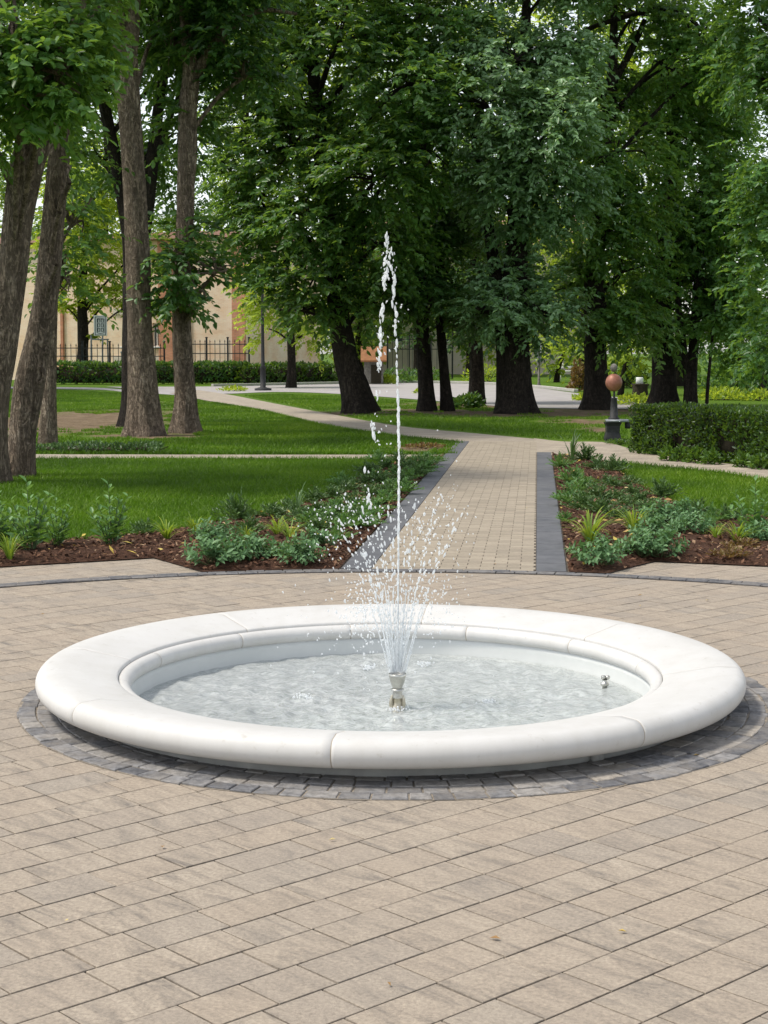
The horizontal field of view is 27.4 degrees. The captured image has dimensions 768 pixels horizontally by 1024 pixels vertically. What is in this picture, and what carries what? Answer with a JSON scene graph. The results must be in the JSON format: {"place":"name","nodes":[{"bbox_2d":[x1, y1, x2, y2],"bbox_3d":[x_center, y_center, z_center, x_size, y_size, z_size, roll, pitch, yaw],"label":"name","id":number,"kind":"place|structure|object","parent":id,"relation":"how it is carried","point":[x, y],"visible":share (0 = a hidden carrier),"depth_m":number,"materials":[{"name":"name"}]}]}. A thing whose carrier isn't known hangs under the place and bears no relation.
{"place":"outdoors","nodes":[
{"label":"outdoors","id":0,"kind":"place"},
{"bbox_2d":[11,383,640,408],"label":"road","id":1,"kind":"structure","parent":0,"point":[546,398],"depth_m":64.85,"materials":[{"name":"grey asphalt"}]},
{"bbox_2d":[255,225,271,390],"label":"street lamp","id":2,"kind":"object","parent":1,"relation":"on","point":[262,387],"visible":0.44,"depth_m":66.58,"materials":[{"name":"black metal"}]},
{"bbox_2d":[361,346,386,383],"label":"garden hut","id":3,"kind":"object","parent":1,"relation":"on","point":[372,375],"visible":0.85,"depth_m":79.67,"materials":[{"name":"stone"}]},
{"bbox_2d":[211,381,577,391],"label":"kerb","id":4,"kind":"structure","parent":1,"relation":"on","point":[461,382],"depth_m":77.12,"materials":[{"name":"concrete"}]},
{"bbox_2d":[0,557,767,1023],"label":"plaza paving","id":5,"kind":"structure","parent":0,"point":[416,903],"depth_m":4.83,"materials":[{"name":"beige stone"}]},
{"bbox_2d":[35,604,745,776],"bbox_3d":[0.030,0.944,7.403,3.254,0.530,3.254,0,6,0],"label":"fountain","id":6,"kind":"object","parent":5,"relation":"on","point":[101,683],"visible":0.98,"depth_m":6.99,"materials":[{"name":"stone"}]},
{"bbox_2d":[389,672,405,709],"bbox_3d":[0.062,0.981,7.276,0.082,0.480,0.082,0,6,0],"label":"fountain nozzle","id":7,"kind":"object","parent":6,"relation":"on","point":[397,681],"visible":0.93,"depth_m":7.24,"materials":[{"name":"silver metal"}]},
{"bbox_2d":[338,232,462,673],"bbox_3d":[0.076,-0.256,7.154,0.576,2.016,0.301,0,6,0],"label":"water jet","id":8,"kind":"object","parent":7,"relation":"on","point":[397,663],"visible":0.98,"depth_m":7.22,"materials":[{"name":"white"}]},
{"bbox_2d":[213,209,518,694],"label":"water droplets","id":9,"kind":"object","parent":8,"relation":"attached to","point":[374,609],"visible":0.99,"depth_m":7.20,"materials":[{"name":"white"}]},
{"bbox_2d":[17,677,767,800],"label":"sett ring","id":10,"kind":"object","parent":5,"relation":"on","point":[714,747],"visible":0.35,"depth_m":6.04,"materials":[{"name":"stone"}]},
{"bbox_2d":[0,389,767,542],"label":"lawn grass","id":11,"kind":"structure","parent":0,"point":[63,479],"depth_m":21.98,"materials":[{"name":"green plant"}]},
{"bbox_2d":[0,0,767,353],"label":"sky","id":12,"kind":"structure","parent":0,"point":[144,104],"materials":[{"name":"white"}]},
{"bbox_2d":[1,354,767,556],"bbox_3d":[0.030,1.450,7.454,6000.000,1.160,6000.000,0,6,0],"label":"ground","id":13,"kind":"structure","parent":0,"point":[73,421],"depth_m":41.84,"materials":[{"name":"green plant"}]},
{"bbox_2d":[0,0,139,483],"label":"tree","id":14,"kind":"object","parent":13,"relation":"on","point":[47,62],"visible":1,"depth_m":17.61,"materials":[{"name":"green plant"}]},
{"bbox_2d":[8,0,145,478],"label":"tree","id":15,"kind":"object","parent":13,"relation":"on","point":[28,388],"visible":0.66,"depth_m":20.14,"materials":[{"name":"green plant"}]},
{"bbox_2d":[0,0,172,444],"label":"tree","id":16,"kind":"object","parent":13,"relation":"on","point":[48,431],"visible":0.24,"depth_m":27.54,"materials":[{"name":"green plant"}]},
{"bbox_2d":[90,315,108,362],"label":"notice sign","id":17,"kind":"object","parent":13,"relation":"on","point":[100,325],"visible":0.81,"depth_m":83.67,"materials":[{"name":"grey metal"}]},
{"bbox_2d":[29,147,174,366],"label":"tree","id":18,"kind":"object","parent":13,"relation":"on","point":[81,316],"visible":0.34,"depth_m":84.45,"materials":[{"name":"green plant"}]},
{"bbox_2d":[36,439,167,452],"bbox_3d":[-4.657,-0.962,25.460,2.327,0.431,0.894,0,6,0],"label":"ground cover","id":19,"kind":"object","parent":13,"relation":"on","point":[94,446],"visible":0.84,"depth_m":25.24,"materials":[{"name":"green plant"}]},
{"bbox_2d":[35,9,176,233],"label":"background tree","id":20,"kind":"object","parent":13,"relation":"on","point":[118,138],"visible":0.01,"depth_m":97.86,"materials":[{"name":"green plant"}]},
{"bbox_2d":[57,341,164,366],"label":"iron fence","id":21,"kind":"object","parent":13,"relation":"on","point":[82,348],"visible":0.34,"depth_m":83.57,"materials":[{"name":"black metal"}]},
{"bbox_2d":[57,359,246,384],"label":"hedge","id":22,"kind":"object","parent":13,"relation":"on","point":[95,371],"visible":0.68,"depth_m":79.81,"materials":[{"name":"green plant"}]},
{"bbox_2d":[41,0,265,436],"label":"tree","id":23,"kind":"object","parent":13,"relation":"on","point":[144,417],"visible":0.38,"depth_m":30.22,"materials":[{"name":"green plant"}]},
{"bbox_2d":[0,230,319,379],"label":"brick building","id":24,"kind":"structure","parent":13,"relation":"on","point":[67,330],"depth_m":89.59,"materials":[{"name":"white paint"}]},
{"bbox_2d":[34,0,290,426],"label":"tree","id":25,"kind":"object","parent":13,"relation":"on","point":[155,174],"visible":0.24,"depth_m":34.03,"materials":[{"name":"green plant"}]},
{"bbox_2d":[142,78,254,232],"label":"background tree","id":26,"kind":"object","parent":13,"relation":"on","point":[197,210],"visible":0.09,"depth_m":103.64,"materials":[{"name":"green plant"}]},
{"bbox_2d":[192,337,249,366],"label":"iron fence","id":27,"kind":"object","parent":13,"relation":"on","point":[227,344],"visible":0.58,"depth_m":82.59,"materials":[{"name":"black metal"}]},
{"bbox_2d":[0,455,442,571],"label":"planting bed","id":28,"kind":"object","parent":13,"relation":"on","point":[82,556],"visible":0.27,"depth_m":12.30,"materials":[{"name":"brown soil"}]},
{"bbox_2d":[0,475,54,549],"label":"tall leafy plant","id":29,"kind":"object","parent":28,"relation":"on","point":[29,520],"visible":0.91,"depth_m":12.40,"materials":[{"name":"green plant"}]},
{"bbox_2d":[36,493,72,545],"bbox_3d":[-2.639,0.073,12.664,0.302,0.455,0.313,-2,6,-16],"label":"tall leafy plant","id":30,"kind":"object","parent":28,"relation":"on","point":[59,536],"visible":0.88,"depth_m":12.68,"materials":[{"name":"green plant"}]},
{"bbox_2d":[86,478,132,544],"bbox_3d":[-2.231,0.009,12.747,0.375,0.566,0.389,0,6,1],"label":"tall leafy plant","id":31,"kind":"object","parent":28,"relation":"on","point":[115,527],"visible":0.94,"depth_m":12.76,"materials":[{"name":"green plant"}]},
{"bbox_2d":[179,528,247,566],"bbox_3d":[-1.271,0.257,11.733,0.513,0.278,0.454,0,6,2],"label":"leafy shrub","id":32,"kind":"object","parent":28,"relation":"on","point":[210,546],"visible":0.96,"depth_m":11.66,"materials":[{"name":"green plant"}]},
{"bbox_2d":[187,516,243,539],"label":"leafy shrub","id":33,"kind":"object","parent":28,"relation":"on","point":[217,528],"visible":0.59,"depth_m":13.03,"materials":[{"name":"green plant"}]},
{"bbox_2d":[211,487,260,519],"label":"feathery plant","id":34,"kind":"object","parent":28,"relation":"on","point":[236,511],"visible":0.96,"depth_m":14.64,"materials":[{"name":"green plant"}]},
{"bbox_2d":[209,531,262,562],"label":"leafy shrub","id":35,"kind":"object","parent":28,"relation":"on","point":[236,540],"visible":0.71,"depth_m":11.80,"materials":[{"name":"green plant"}]},
{"bbox_2d":[228,511,269,531],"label":"feathery plant","id":36,"kind":"object","parent":28,"relation":"on","point":[250,523],"visible":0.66,"depth_m":13.65,"materials":[{"name":"green plant"}]},
{"bbox_2d":[238,529,287,559],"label":"leafy shrub","id":37,"kind":"object","parent":28,"relation":"on","point":[260,543],"visible":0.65,"depth_m":11.96,"materials":[{"name":"green plant"}]},
{"bbox_2d":[250,501,292,516],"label":"feathery plant","id":38,"kind":"object","parent":28,"relation":"on","point":[274,509],"visible":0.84,"depth_m":14.90,"materials":[{"name":"green plant"}]},
{"bbox_2d":[272,533,327,564],"bbox_3d":[-0.624,0.273,11.786,0.385,0.236,0.436,2,6,22],"label":"leafy shrub","id":39,"kind":"object","parent":28,"relation":"on","point":[301,550],"visible":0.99,"depth_m":11.73,"materials":[{"name":"green plant"}]},
{"bbox_2d":[292,523,338,545],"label":"leafy shrub","id":40,"kind":"object","parent":28,"relation":"on","point":[319,538],"visible":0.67,"depth_m":12.66,"materials":[{"name":"green plant"}]},
{"bbox_2d":[295,512,352,529],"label":"leafy shrub","id":41,"kind":"object","parent":28,"relation":"on","point":[315,522],"visible":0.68,"depth_m":13.80,"materials":[{"name":"green plant"}]},
{"bbox_2d":[0,452,767,571],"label":"bark chips","id":42,"kind":"object","parent":28,"relation":"on","point":[571,564],"visible":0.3,"depth_m":12.96,"materials":[{"name":"brown wood"}]},
{"bbox_2d":[124,0,332,433],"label":"tree","id":43,"kind":"object","parent":13,"relation":"on","point":[198,67],"visible":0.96,"depth_m":31.10,"materials":[{"name":"green plant"}]},
{"bbox_2d":[197,15,288,230],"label":"background tree","id":44,"kind":"object","parent":13,"relation":"on","point":[238,129],"visible":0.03,"depth_m":114.12,"materials":[{"name":"green plant"}]},
{"bbox_2d":[221,239,333,387],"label":"tree","id":45,"kind":"object","parent":13,"relation":"on","point":[253,318],"visible":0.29,"depth_m":71.48,"materials":[{"name":"green plant"}]},
{"bbox_2d":[233,360,337,382],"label":"hedge","id":46,"kind":"object","parent":13,"relation":"on","point":[249,372],"visible":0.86,"depth_m":81.14,"materials":[{"name":"green plant"}]},
{"bbox_2d":[236,2,356,349],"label":"background tree","id":47,"kind":"object","parent":13,"relation":"on","point":[302,89],"visible":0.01,"depth_m":112.86,"materials":[{"name":"green plant"}]},
{"bbox_2d":[195,0,503,413],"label":"tree","id":48,"kind":"object","parent":13,"relation":"on","point":[327,181],"visible":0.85,"depth_m":40.17,"materials":[{"name":"green plant"}]},
{"bbox_2d":[295,0,409,371],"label":"background tree","id":49,"kind":"object","parent":13,"relation":"on","point":[358,342],"visible":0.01,"depth_m":112.81,"materials":[{"name":"green plant"}]},
{"bbox_2d":[0,568,767,587],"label":"paving border","id":50,"kind":"object","parent":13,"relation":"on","point":[372,569],"visible":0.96,"depth_m":11.32,"materials":[{"name":"stone"}]},
{"bbox_2d":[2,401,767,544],"bbox_3d":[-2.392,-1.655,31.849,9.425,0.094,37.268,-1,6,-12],"label":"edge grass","id":51,"kind":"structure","parent":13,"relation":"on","point":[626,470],"depth_m":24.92,"materials":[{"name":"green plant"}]},
{"bbox_2d":[345,0,489,376],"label":"background tree","id":52,"kind":"object","parent":13,"relation":"on","point":[406,325],"visible":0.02,"depth_m":105.25,"materials":[{"name":"green plant"}]},
{"bbox_2d":[387,333,452,377],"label":"iron fence","id":53,"kind":"object","parent":13,"relation":"on","point":[408,349],"visible":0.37,"depth_m":95.52,"materials":[{"name":"black metal"}]},
{"bbox_2d":[364,81,504,411],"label":"tree","id":54,"kind":"object","parent":13,"relation":"on","point":[460,241],"visible":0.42,"depth_m":42.79,"materials":[{"name":"green plant"}]},
{"bbox_2d":[340,441,567,571],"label":"paved path","id":55,"kind":"structure","parent":13,"relation":"on","point":[491,525],"depth_m":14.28,"materials":[{"name":"brick"}]},
{"bbox_2d":[341,441,566,571],"bbox_3d":[1.327,-0.418,19.959,1.660,0.013,16.875,1,6,6],"label":"path border","id":56,"kind":"object","parent":55,"relation":"on","point":[550,556],"visible":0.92,"depth_m":14.98,"materials":[{"name":"stone"}]},
{"bbox_2d":[334,220,586,373],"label":"pale house","id":57,"kind":"structure","parent":13,"relation":"on","point":[457,358],"depth_m":117.44,"materials":[{"name":"white paint"}]},
{"bbox_2d":[453,390,486,407],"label":"shrub","id":58,"kind":"object","parent":13,"relation":"on","point":[469,400],"visible":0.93,"depth_m":45.27,"materials":[{"name":"green plant"}]},
{"bbox_2d":[409,0,534,374],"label":"background tree","id":59,"kind":"object","parent":13,"relation":"on","point":[466,365],"visible":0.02,"depth_m":111.04,"materials":[{"name":"green plant"}]},
{"bbox_2d":[429,115,548,403],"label":"tree","id":60,"kind":"object","parent":13,"relation":"on","point":[476,372],"visible":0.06,"depth_m":49.11,"materials":[{"name":"green plant"}]},
{"bbox_2d":[460,1,575,376],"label":"background tree","id":61,"kind":"object","parent":13,"relation":"on","point":[492,356],"visible":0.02,"depth_m":104.79,"materials":[{"name":"green plant"}]},
{"bbox_2d":[396,0,658,413],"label":"tree","id":62,"kind":"object","parent":13,"relation":"on","point":[517,173],"visible":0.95,"depth_m":39.80,"materials":[{"name":"green plant"}]},
{"bbox_2d":[529,320,578,381],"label":"tree","id":63,"kind":"object","parent":13,"relation":"on","point":[556,372],"visible":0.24,"depth_m":85.38,"materials":[{"name":"green plant"}]},
{"bbox_2d":[565,356,583,391],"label":"shrub","id":64,"kind":"object","parent":13,"relation":"on","point":[575,378],"visible":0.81,"depth_m":65.36,"materials":[{"name":"orange plant"}]},
{"bbox_2d":[517,0,663,387],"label":"background tree","id":65,"kind":"object","parent":13,"relation":"on","point":[634,67],"visible":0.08,"depth_m":71.54,"materials":[{"name":"green plant"}]},
{"bbox_2d":[604,364,630,440],"bbox_3d":[4.287,-2.013,28.895,0.472,1.420,0.304,0,6,0],"label":"sculpture","id":66,"kind":"object","parent":13,"relation":"on","point":[613,421],"visible":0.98,"depth_m":28.82,"materials":[{"name":"black metal"}]},
{"bbox_2d":[551,1,702,385],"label":"background tree","id":67,"kind":"object","parent":13,"relation":"on","point":[626,32],"visible":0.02,"depth_m":74.56,"materials":[{"name":"green plant"}]},
{"bbox_2d":[606,273,651,394],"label":"tree","id":68,"kind":"object","parent":13,"relation":"on","point":[642,366],"visible":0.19,"depth_m":59.67,"materials":[{"name":"green plant"}]},
{"bbox_2d":[617,392,647,404],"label":"shrub","id":69,"kind":"object","parent":13,"relation":"on","point":[628,398],"visible":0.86,"depth_m":48.37,"materials":[{"name":"yellow plant"}]},
{"bbox_2d":[529,0,764,409],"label":"tree","id":70,"kind":"object","parent":13,"relation":"on","point":[611,314],"visible":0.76,"depth_m":43.55,"materials":[{"name":"green plant"}]},
{"bbox_2d":[552,454,767,572],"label":"planting bed","id":71,"kind":"object","parent":13,"relation":"on","point":[692,555],"visible":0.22,"depth_m":12.54,"materials":[{"name":"brown soil"}]},
{"bbox_2d":[37,454,722,564],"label":"fallen leaves","id":72,"kind":"object","parent":71,"relation":"on","point":[610,533],"visible":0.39,"depth_m":13.44,"materials":[{"name":"brown plant"}]},
{"bbox_2d":[548,481,582,502],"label":"feathery plant","id":73,"kind":"object","parent":71,"relation":"on","point":[567,491],"visible":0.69,"depth_m":16.44,"materials":[{"name":"green plant"}]},
{"bbox_2d":[553,464,594,482],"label":"feathery plant","id":74,"kind":"object","parent":71,"relation":"on","point":[566,476],"visible":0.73,"depth_m":18.85,"materials":[{"name":"green plant"}]},
{"bbox_2d":[560,487,599,509],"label":"feathery plant","id":75,"kind":"object","parent":71,"relation":"on","point":[583,499],"visible":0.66,"depth_m":15.69,"materials":[{"name":"green plant"}]},
{"bbox_2d":[562,505,620,541],"bbox_3d":[1.704,0.102,12.974,0.682,0.330,0.694,-1,6,-8],"label":"strap leaved plant","id":76,"kind":"object","parent":71,"relation":"on","point":[587,532],"visible":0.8,"depth_m":12.98,"materials":[{"name":"green plant"}]},
{"bbox_2d":[564,531,628,565],"bbox_3d":[1.582,0.272,11.684,0.471,0.259,0.479,-2,6,-18],"label":"leafy shrub","id":77,"kind":"object","parent":71,"relation":"on","point":[601,552],"visible":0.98,"depth_m":11.63,"materials":[{"name":"green plant"}]},
{"bbox_2d":[577,493,622,513],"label":"feathery plant","id":78,"kind":"object","parent":71,"relation":"on","point":[599,505],"visible":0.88,"depth_m":15.28,"materials":[{"name":"green plant"}]},
{"bbox_2d":[591,453,632,471],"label":"feathery plant","id":79,"kind":"object","parent":71,"relation":"on","point":[614,464],"visible":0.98,"depth_m":20.59,"materials":[{"name":"green plant"}]},
{"bbox_2d":[615,528,668,557],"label":"leafy shrub","id":80,"kind":"object","parent":71,"relation":"on","point":[637,539],"visible":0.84,"depth_m":12.13,"materials":[{"name":"green plant"}]},
{"bbox_2d":[627,512,678,536],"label":"leafy shrub","id":81,"kind":"object","parent":71,"relation":"on","point":[653,526],"visible":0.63,"depth_m":13.23,"materials":[{"name":"green plant"}]},
{"bbox_2d":[627,525,689,557],"bbox_3d":[2.133,0.220,12.186,0.481,0.261,0.426,3,7,29],"label":"leafy shrub","id":82,"kind":"object","parent":71,"relation":"on","point":[666,538],"visible":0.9,"depth_m":12.13,"materials":[{"name":"green plant"}]},
{"bbox_2d":[634,496,691,522],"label":"leafy shrub","id":83,"kind":"object","parent":71,"relation":"on","point":[672,514],"visible":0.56,"depth_m":14.30,"materials":[{"name":"green plant"}]},
{"bbox_2d":[643,476,687,497],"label":"feathery plant","id":84,"kind":"object","parent":71,"relation":"on","point":[662,490],"visible":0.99,"depth_m":17.02,"materials":[{"name":"green plant"}]},
{"bbox_2d":[654,495,706,520],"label":"leafy shrub","id":85,"kind":"object","parent":71,"relation":"on","point":[687,505],"visible":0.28,"depth_m":14.53,"materials":[{"name":"green plant"}]},
{"bbox_2d":[667,510,715,534],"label":"leafy shrub","id":86,"kind":"object","parent":71,"relation":"on","point":[692,525],"visible":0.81,"depth_m":13.53,"materials":[{"name":"green plant"}]},
{"bbox_2d":[706,541,752,557],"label":"dry plant","id":87,"kind":"object","parent":71,"relation":"on","point":[730,551],"visible":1,"depth_m":12.08,"materials":[{"name":"orange plant"}]},
{"bbox_2d":[729,474,767,536],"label":"tall leafy plant","id":88,"kind":"object","parent":71,"relation":"on","point":[756,514],"visible":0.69,"depth_m":13.25,"materials":[{"name":"green plant"}]},
{"bbox_2d":[736,518,767,540],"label":"leafy shrub","id":89,"kind":"object","parent":71,"relation":"on","point":[757,524],"visible":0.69,"depth_m":13.04,"materials":[{"name":"green plant"}]},
{"bbox_2d":[606,34,767,403],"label":"tree","id":90,"kind":"object","parent":13,"relation":"on","point":[663,386],"visible":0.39,"depth_m":45.70,"materials":[{"name":"green plant"}]},
{"bbox_2d":[621,0,757,385],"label":"background tree","id":91,"kind":"object","parent":13,"relation":"on","point":[679,379],"visible":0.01,"depth_m":74.88,"materials":[{"name":"green plant"}]},
{"bbox_2d":[627,401,767,463],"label":"hedge","id":92,"kind":"object","parent":13,"relation":"on","point":[727,431],"visible":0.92,"depth_m":23.50,"materials":[{"name":"green plant"}]},
{"bbox_2d":[647,155,767,403],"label":"tree","id":93,"kind":"object","parent":13,"relation":"on","point":[690,363],"visible":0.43,"depth_m":45.63,"materials":[{"name":"green plant"}]},
{"bbox_2d":[674,256,767,403],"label":"tree","id":94,"kind":"object","parent":13,"relation":"on","point":[717,305],"visible":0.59,"depth_m":45.34,"materials":[{"name":"green plant"}]},
{"bbox_2d":[675,0,767,392],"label":"tree","id":95,"kind":"object","parent":13,"relation":"on","point":[758,83],"visible":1,"depth_m":27.27,"materials":[{"name":"green plant"}]},
{"bbox_2d":[698,385,747,400],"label":"shrub","id":96,"kind":"object","parent":13,"relation":"on","point":[724,392],"visible":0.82,"depth_m":53.42,"materials":[{"name":"yellow plant"}]},
{"bbox_2d":[697,353,758,392],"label":"shrub","id":97,"kind":"object","parent":13,"relation":"on","point":[714,368],"visible":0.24,"depth_m":61.83,"materials":[{"name":"green plant"}]},
{"bbox_2d":[699,262,767,396],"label":"tree","id":98,"kind":"object","parent":13,"relation":"on","point":[721,367],"visible":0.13,"depth_m":58.12,"materials":[{"name":"green plant"}]},
{"bbox_2d":[725,270,767,396],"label":"tree","id":99,"kind":"object","parent":13,"relation":"on","point":[750,375],"visible":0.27,"depth_m":55.72,"materials":[{"name":"green plant"}]},
{"bbox_2d":[733,387,767,400],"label":"shrub","id":100,"kind":"object","parent":13,"relation":"on","point":[759,394],"visible":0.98,"depth_m":52.75,"materials":[{"name":"yellow plant"}]},
{"bbox_2d":[139,653,641,730],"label":"water","id":101,"kind":"structure","parent":0,"point":[456,686],"depth_m":7.59,"materials":[{"name":"clear liquid"}]},
{"bbox_2d":[36,390,767,478],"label":"side path","id":102,"kind":"structure","parent":0,"point":[606,450],"depth_m":28.69,"materials":[{"name":"beige concrete"}]},
{"bbox_2d":[698,445,724,464],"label":"weed","id":103,"kind":"object","parent":102,"relation":"on","point":[712,453],"visible":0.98,"depth_m":22.50,"materials":[{"name":"green plant"}]},
{"bbox_2d":[747,451,767,469],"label":"weed","id":104,"kind":"object","parent":102,"relation":"on","point":[758,461],"visible":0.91,"depth_m":21.57,"materials":[{"name":"green plant"}]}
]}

